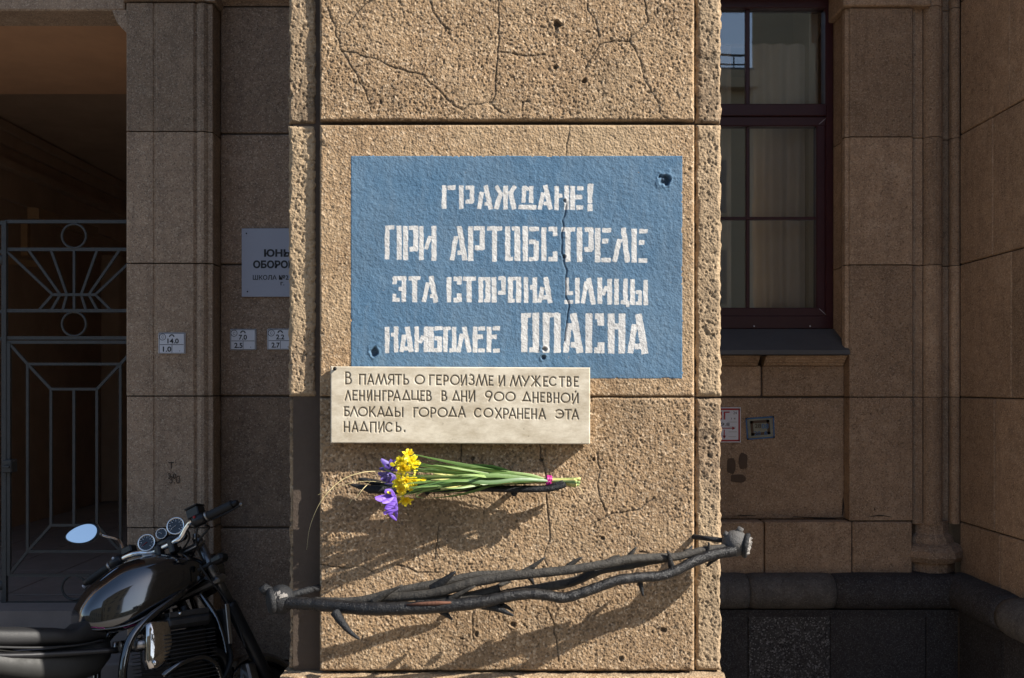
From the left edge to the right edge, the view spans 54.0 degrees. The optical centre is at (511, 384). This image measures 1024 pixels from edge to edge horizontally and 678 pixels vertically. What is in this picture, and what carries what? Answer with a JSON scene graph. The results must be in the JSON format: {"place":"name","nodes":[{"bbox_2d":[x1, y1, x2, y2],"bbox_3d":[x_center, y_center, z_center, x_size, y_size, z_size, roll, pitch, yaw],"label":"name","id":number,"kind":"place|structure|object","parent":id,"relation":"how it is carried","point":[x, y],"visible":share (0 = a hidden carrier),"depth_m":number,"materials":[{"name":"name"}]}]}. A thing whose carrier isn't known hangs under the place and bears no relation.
{"place":"outdoors","nodes":[
{"label":"outdoors","id":0,"kind":"place"},
{"bbox_3d":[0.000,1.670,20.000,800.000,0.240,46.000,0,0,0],"label":"pavement","id":1,"kind":"structure","parent":0,"visible":0},
{"bbox_2d":[0,512,126,644],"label":"passage floor","id":2,"kind":"structure","parent":1,"relation":"on","point":[51,615],"depth_m":4.28,"materials":[{"name":"stone"}]},
{"bbox_2d":[0,94,130,594],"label":"gateway passage","id":3,"kind":"object","parent":1,"relation":"on","point":[63,156],"visible":0.12,"depth_m":7.25,"materials":[{"name":"paint"}]},
{"bbox_2d":[0,0,126,93],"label":"passage lintel","id":4,"kind":"structure","parent":3,"relation":"on","point":[63,46],"depth_m":4.67,"materials":[{"name":"brown stone"}]},
{"bbox_2d":[16,648,141,677],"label":"entrance step","id":5,"kind":"object","parent":1,"relation":"on","point":[110,669],"depth_m":4.02,"materials":[{"name":"stone"}]},
{"bbox_2d":[0,500,288,677],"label":"motorcycle","id":6,"kind":"object","parent":1,"relation":"on","point":[147,588],"visible":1,"depth_m":3.64,"materials":[{"name":"black paint"}]},
{"bbox_2d":[112,0,223,637],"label":"stone pilaster","id":7,"kind":"object","parent":1,"relation":"on","point":[174,134],"visible":0.74,"depth_m":4.19,"materials":[{"name":"brown stone"}]},
{"bbox_2d":[0,220,128,602],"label":"iron gate","id":8,"kind":"structure","parent":7,"relation":"attached to","point":[8,465],"depth_m":4.45,"materials":[{"name":"black metal"}]},
{"bbox_2d":[159,333,185,353],"bbox_3d":[-1.415,-0.173,4.183,0.112,0.088,0.009,0,0,0],"label":"survey plate","id":9,"kind":"object","parent":7,"relation":"attached to","point":[172,343],"visible":1,"depth_m":4.18,"materials":[{"name":"white metal"}]},
{"bbox_2d":[168,462,179,483],"bbox_3d":[-1.407,0.366,4.185,0.051,0.089,0.001,0,0,0],"label":"stencil mark","id":10,"kind":"object","parent":7,"relation":"attached to","point":[173,475],"visible":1,"depth_m":4.18,"materials":[{"name":"black paint"}]},
{"bbox_2d":[221,0,292,662],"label":"wall","id":11,"kind":"structure","parent":1,"relation":"on","point":[255,391],"depth_m":4.30,"materials":[{"name":"brown stone"}]},
{"bbox_2d":[230,329,255,349],"bbox_3d":[-1.149,-0.193,4.296,0.112,0.090,0.009,0,0,0],"label":"survey plate","id":12,"kind":"object","parent":11,"relation":"attached to","point":[242,339],"visible":1,"depth_m":4.29,"materials":[{"name":"white metal"}]},
{"bbox_2d":[242,228,289,296],"bbox_3d":[-0.941,-0.522,4.292,0.426,0.292,0.016,0,0,0],"label":"school sign","id":13,"kind":"object","parent":11,"relation":"attached to","point":[265,263],"visible":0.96,"depth_m":4.29,"materials":[{"name":"grey"}]},
{"bbox_2d":[267,329,288,349],"bbox_3d":[-0.990,-0.195,4.296,0.113,0.090,0.009,0,0,0],"label":"survey plate","id":14,"kind":"object","parent":11,"relation":"attached to","point":[277,339],"visible":0.92,"depth_m":4.29,"materials":[{"name":"white metal"}]},
{"bbox_2d":[280,0,724,677],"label":"stone pier","id":15,"kind":"structure","parent":1,"relation":"on","point":[484,78],"depth_m":3.00,"materials":[{"name":"beige stone"}]},
{"bbox_2d":[350,478,566,495],"bbox_3d":[-0.159,0.302,2.957,0.634,0.057,0.113,0,0,0],"label":"iron flower holder","id":16,"kind":"object","parent":15,"relation":"attached to","point":[378,487],"visible":0.76,"depth_m":2.93,"materials":[{"name":"black metal"}]},
{"bbox_2d":[307,449,582,542],"bbox_3d":[-0.190,0.328,2.884,0.797,0.288,0.192,0,0,0],"label":"bouquet","id":17,"kind":"object","parent":16,"relation":"attached to","point":[465,476],"visible":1,"depth_m":2.88,"materials":[{"name":"green plant"}]},
{"bbox_2d":[331,366,589,443],"bbox_3d":[-0.152,0.060,2.970,0.763,0.229,0.058,0,0,0],"label":"marble plaque","id":18,"kind":"object","parent":15,"relation":"attached to","point":[497,405],"visible":1,"depth_m":2.95,"materials":[{"name":"beige stone"}]},
{"bbox_2d":[258,526,752,639],"bbox_3d":[-0.019,0.557,2.892,1.436,0.296,0.250,0,0,0],"label":"iron thorn branch","id":19,"kind":"object","parent":15,"relation":"attached to","point":[429,597],"visible":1,"depth_m":2.81,"materials":[{"name":"paint"}]},
{"bbox_2d":[351,155,682,377],"bbox_3d":[0.014,-0.351,3.003,0.998,0.672,0.015,0,0,0],"label":"painted notice","id":20,"kind":"object","parent":15,"relation":"attached to","point":[517,261],"visible":0.95,"depth_m":3.00,"materials":[{"name":"blue paint"}]},
{"bbox_2d":[720,617,1023,677],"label":"granite plinth","id":21,"kind":"structure","parent":1,"relation":"on","point":[838,647],"depth_m":4.23,"materials":[{"name":"grey stone"}]},
{"bbox_2d":[719,571,1023,650],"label":"roll moulding","id":22,"kind":"object","parent":21,"relation":"on","point":[996,611],"visible":0.9,"depth_m":4.20,"materials":[{"name":"stone"}]},
{"bbox_2d":[716,356,911,573],"bbox_3d":[1.193,-3.107,4.495,1.140,9.114,0.391,0,0,0],"label":"window wall","id":23,"kind":"structure","parent":22,"relation":"on","point":[795,466],"depth_m":4.37,"materials":[{"name":"brown stone"}]},
{"bbox_2d":[720,407,740,441],"bbox_3d":[0.911,0.174,4.366,0.164,0.153,0.005,0,0,0],"label":"hydrant sign","id":24,"kind":"object","parent":23,"relation":"attached to","point":[730,419],"visible":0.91,"depth_m":4.36,"materials":[{"name":"white metal"}]},
{"bbox_2d":[727,458,735,473],"bbox_3d":[0.953,0.353,4.368,0.038,0.069,0.001,0,0,0],"label":"glue patch","id":25,"kind":"object","parent":23,"relation":"attached to","point":[731,465],"visible":1,"depth_m":4.37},
{"bbox_2d":[731,474,745,482],"bbox_3d":[0.984,0.407,4.368,0.066,0.036,0.001,0,0,0],"label":"glue patch","id":26,"kind":"object","parent":23,"relation":"attached to","point":[739,478],"visible":1,"depth_m":4.37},
{"bbox_2d":[739,453,746,468],"bbox_3d":[1.005,0.330,4.368,0.038,0.071,0.001,0,0,0],"label":"glue patch","id":27,"kind":"object","parent":23,"relation":"attached to","point":[742,460],"visible":1,"depth_m":4.37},
{"bbox_2d":[745,416,774,439],"bbox_3d":[1.078,0.188,4.367,0.128,0.104,0.003,0,0,0],"label":"faded sticker","id":28,"kind":"object","parent":23,"relation":"attached to","point":[762,427],"visible":1,"depth_m":4.37,"materials":[{"name":"blue paper"}]},
{"bbox_2d":[719,0,849,365],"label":"tall window","id":29,"kind":"structure","parent":23,"relation":"attached to","point":[776,174],"depth_m":4.60,"materials":[{"name":"red paint"}]},
{"bbox_2d":[738,498,888,518],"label":"scratches","id":30,"kind":"object","parent":23,"relation":"on","point":[822,517],"visible":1,"depth_m":4.37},
{"bbox_2d":[829,0,929,570],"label":"pilaster","id":31,"kind":"object","parent":23,"relation":"attached to","point":[872,184],"depth_m":4.30,"materials":[{"name":"brown stone"}]},
{"bbox_2d":[910,0,962,573],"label":"corner colonnette","id":32,"kind":"object","parent":22,"relation":"on","point":[936,549],"visible":0.81,"depth_m":4.32,"materials":[{"name":"brown stone"}]},
{"bbox_2d":[948,0,1023,677],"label":"side wall","id":33,"kind":"structure","parent":1,"relation":"on","point":[987,533],"depth_m":4.04,"materials":[{"name":"brown stone"}]}
]}

